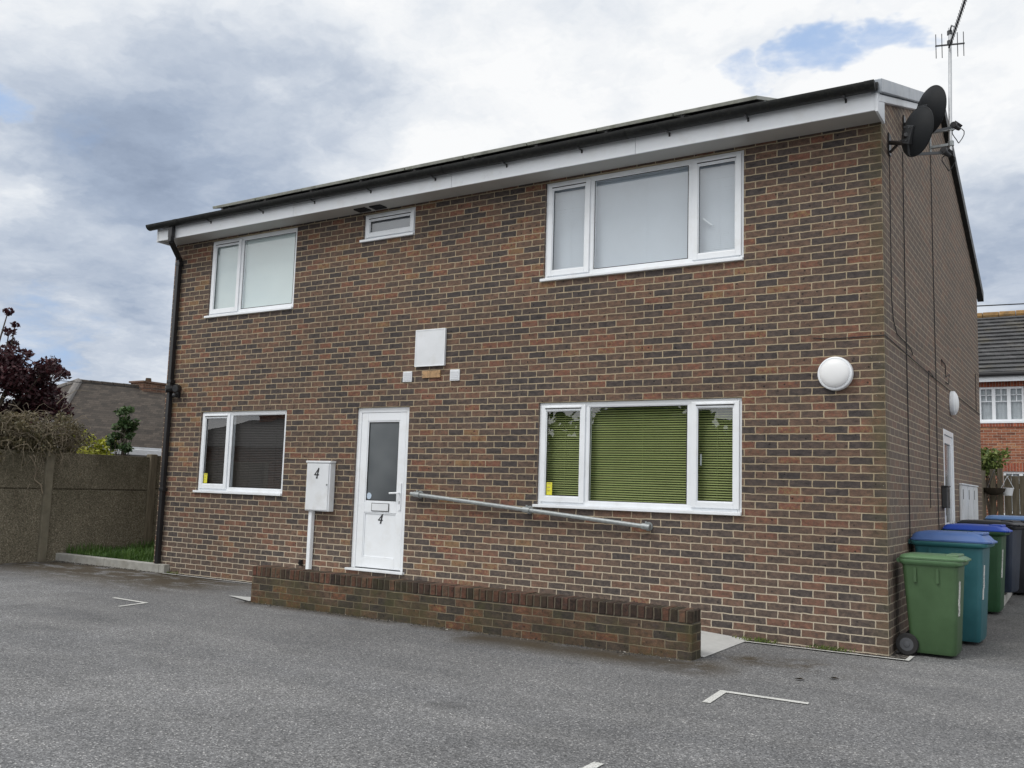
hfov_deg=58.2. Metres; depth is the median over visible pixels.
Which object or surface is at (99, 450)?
yellow shrub
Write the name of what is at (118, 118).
sky
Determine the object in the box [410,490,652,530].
handrail
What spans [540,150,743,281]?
window
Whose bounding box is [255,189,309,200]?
solar panel
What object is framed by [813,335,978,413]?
cable
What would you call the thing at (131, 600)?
bay marking
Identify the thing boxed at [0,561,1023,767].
asphalt ground
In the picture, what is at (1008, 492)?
hanging pot
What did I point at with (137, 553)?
grass
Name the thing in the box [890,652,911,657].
gravel margin
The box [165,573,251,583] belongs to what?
white edging
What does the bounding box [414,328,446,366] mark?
sign board
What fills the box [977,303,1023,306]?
overhead wire
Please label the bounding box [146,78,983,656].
brick house
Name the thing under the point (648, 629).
brick wall
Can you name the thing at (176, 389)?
security light
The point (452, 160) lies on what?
solar panel
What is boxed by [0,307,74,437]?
purple tree
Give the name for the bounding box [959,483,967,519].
meter box
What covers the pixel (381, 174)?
solar panel
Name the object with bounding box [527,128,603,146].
solar panel
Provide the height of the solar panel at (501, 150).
0.603 m
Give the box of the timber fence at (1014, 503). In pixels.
[981,468,1023,518]
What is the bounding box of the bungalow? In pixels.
[2,378,166,450]
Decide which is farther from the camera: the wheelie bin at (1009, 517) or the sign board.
the wheelie bin at (1009, 517)
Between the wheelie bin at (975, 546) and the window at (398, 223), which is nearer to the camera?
the wheelie bin at (975, 546)
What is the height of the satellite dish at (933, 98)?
0.513 m
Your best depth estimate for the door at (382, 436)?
11.86 m
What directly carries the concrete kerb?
on the asphalt ground at (177, 671)
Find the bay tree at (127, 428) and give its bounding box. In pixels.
[105,406,140,455]
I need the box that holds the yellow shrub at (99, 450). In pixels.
[73,429,116,454]
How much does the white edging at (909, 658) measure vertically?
0.001 m
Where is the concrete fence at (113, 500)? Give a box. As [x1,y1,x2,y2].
[0,449,160,563]
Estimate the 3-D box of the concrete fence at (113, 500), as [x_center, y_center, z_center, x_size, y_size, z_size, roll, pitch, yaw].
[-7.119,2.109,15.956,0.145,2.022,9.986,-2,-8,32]
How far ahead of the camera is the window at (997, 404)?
25.99 m
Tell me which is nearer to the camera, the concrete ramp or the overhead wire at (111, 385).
the concrete ramp
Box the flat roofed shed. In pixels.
[57,446,161,456]
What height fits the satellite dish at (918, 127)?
0.490 m
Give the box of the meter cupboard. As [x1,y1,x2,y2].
[298,461,335,568]
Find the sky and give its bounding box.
[0,0,1023,400]
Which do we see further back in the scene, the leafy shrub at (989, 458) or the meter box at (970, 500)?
the leafy shrub at (989, 458)
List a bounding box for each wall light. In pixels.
[817,357,853,390]
[949,391,958,414]
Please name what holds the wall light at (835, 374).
attached to the brick house at (636, 320)
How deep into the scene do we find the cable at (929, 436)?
10.80 m
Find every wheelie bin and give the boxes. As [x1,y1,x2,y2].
[895,552,971,655]
[908,530,997,642]
[941,523,1012,611]
[957,520,1023,592]
[983,515,1023,592]
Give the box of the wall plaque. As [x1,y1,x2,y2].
[422,370,440,377]
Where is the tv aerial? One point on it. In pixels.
(949, 44)
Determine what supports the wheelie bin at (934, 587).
on the asphalt ground at (177, 671)
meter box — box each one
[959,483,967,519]
[967,484,973,519]
[971,485,978,519]
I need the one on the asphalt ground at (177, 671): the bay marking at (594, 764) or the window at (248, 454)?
the bay marking at (594, 764)
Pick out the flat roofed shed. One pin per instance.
(139, 453)
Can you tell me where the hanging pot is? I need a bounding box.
[1001,476,1013,495]
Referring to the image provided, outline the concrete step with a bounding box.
[1004,592,1012,605]
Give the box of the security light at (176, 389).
[165,385,181,397]
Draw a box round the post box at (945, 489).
[941,485,950,507]
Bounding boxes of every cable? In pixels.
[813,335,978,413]
[889,155,912,354]
[902,152,910,551]
[928,370,933,507]
[930,155,939,529]
[941,359,949,384]
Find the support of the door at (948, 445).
in the brick house at (636, 320)
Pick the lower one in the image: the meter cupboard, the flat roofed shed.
the meter cupboard
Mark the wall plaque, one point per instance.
(432, 374)
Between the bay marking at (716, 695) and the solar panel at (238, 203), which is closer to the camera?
the bay marking at (716, 695)
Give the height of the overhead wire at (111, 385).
0.790 m
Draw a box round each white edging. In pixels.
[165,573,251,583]
[746,641,913,660]
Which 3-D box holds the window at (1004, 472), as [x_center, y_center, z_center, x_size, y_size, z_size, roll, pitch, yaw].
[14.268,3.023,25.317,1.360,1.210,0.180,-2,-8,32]
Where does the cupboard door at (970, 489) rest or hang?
in the meter box at (970, 500)
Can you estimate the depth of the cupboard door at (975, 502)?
14.37 m
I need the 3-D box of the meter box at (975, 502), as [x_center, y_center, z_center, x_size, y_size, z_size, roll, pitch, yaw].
[7.246,1.950,14.399,0.053,0.725,0.620,-2,-8,32]
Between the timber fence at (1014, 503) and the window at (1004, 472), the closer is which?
the timber fence at (1014, 503)
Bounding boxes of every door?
[345,407,409,574]
[943,429,954,524]
[962,486,967,519]
[968,487,972,519]
[973,487,978,519]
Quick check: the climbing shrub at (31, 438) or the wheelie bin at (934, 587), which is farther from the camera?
the climbing shrub at (31, 438)
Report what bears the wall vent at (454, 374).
attached to the brick house at (636, 320)
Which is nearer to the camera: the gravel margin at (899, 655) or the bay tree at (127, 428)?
the gravel margin at (899, 655)
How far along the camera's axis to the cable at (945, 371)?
12.18 m
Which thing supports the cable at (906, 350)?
attached to the brick house at (636, 320)
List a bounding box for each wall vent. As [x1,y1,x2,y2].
[403,371,411,381]
[450,369,459,380]
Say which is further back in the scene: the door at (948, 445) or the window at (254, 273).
the window at (254, 273)
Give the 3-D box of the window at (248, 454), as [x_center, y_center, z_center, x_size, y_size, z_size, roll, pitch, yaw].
[-3.905,0.992,13.318,1.830,1.197,0.180,-2,-8,32]
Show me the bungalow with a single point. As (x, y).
(98, 403)
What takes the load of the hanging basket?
hanging from the timber fence at (1014, 503)
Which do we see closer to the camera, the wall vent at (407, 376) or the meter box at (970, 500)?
the wall vent at (407, 376)
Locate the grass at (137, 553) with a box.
[65,538,154,561]
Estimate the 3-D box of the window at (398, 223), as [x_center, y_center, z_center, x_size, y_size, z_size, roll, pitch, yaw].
[-1.631,-2.109,12.254,0.920,0.387,0.135,-2,-8,32]
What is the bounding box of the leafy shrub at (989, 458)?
[981,447,1010,514]
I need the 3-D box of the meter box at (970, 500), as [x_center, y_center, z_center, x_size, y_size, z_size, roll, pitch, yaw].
[6.872,1.873,13.812,0.053,0.725,0.620,-2,-8,32]
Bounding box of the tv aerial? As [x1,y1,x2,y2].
[930,0,966,151]
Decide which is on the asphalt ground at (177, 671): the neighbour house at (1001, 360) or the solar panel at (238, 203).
the neighbour house at (1001, 360)
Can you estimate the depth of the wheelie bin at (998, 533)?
11.01 m
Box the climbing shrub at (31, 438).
[0,390,99,501]
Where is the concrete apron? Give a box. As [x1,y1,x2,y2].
[229,595,250,600]
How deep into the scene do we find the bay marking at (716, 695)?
6.51 m
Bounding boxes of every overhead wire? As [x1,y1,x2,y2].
[59,380,163,389]
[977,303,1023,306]
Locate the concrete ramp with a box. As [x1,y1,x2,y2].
[701,631,747,656]
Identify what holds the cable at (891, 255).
attached to the brick house at (636, 320)
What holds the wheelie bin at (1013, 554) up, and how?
on the asphalt ground at (177, 671)
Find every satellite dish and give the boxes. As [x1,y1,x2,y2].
[888,106,955,170]
[903,85,964,142]
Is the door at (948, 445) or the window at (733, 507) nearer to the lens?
the window at (733, 507)
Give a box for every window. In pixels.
[193,410,286,495]
[204,228,297,317]
[359,207,415,242]
[532,398,741,515]
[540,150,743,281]
[979,386,1023,422]
[1003,471,1023,514]
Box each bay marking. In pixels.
[114,597,147,605]
[583,762,602,767]
[702,690,808,703]
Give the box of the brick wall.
[251,565,700,660]
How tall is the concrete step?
0.207 m
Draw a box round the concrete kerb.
[55,553,169,572]
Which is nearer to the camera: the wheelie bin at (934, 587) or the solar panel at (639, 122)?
the wheelie bin at (934, 587)
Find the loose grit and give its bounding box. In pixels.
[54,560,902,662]
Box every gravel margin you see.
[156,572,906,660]
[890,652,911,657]
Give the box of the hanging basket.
[983,470,1005,494]
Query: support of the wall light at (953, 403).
attached to the brick house at (636, 320)
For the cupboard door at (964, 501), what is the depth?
13.19 m
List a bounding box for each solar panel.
[213,198,263,209]
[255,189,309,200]
[301,178,358,191]
[351,167,412,181]
[405,155,471,170]
[463,143,534,159]
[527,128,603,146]
[597,113,680,132]
[674,95,776,117]
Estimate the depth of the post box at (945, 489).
11.52 m
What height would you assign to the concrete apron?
0.001 m
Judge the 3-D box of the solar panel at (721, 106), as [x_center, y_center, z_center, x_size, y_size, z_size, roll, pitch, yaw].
[2.628,-3.197,10.753,0.948,0.603,1.525,-2,-8,32]
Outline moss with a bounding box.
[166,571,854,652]
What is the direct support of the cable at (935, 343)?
attached to the brick house at (636, 320)
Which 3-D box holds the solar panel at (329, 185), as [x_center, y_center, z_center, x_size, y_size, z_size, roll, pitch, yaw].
[-2.262,-2.999,13.840,0.948,0.603,1.525,-2,-8,32]
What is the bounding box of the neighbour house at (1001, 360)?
[977,310,1023,515]

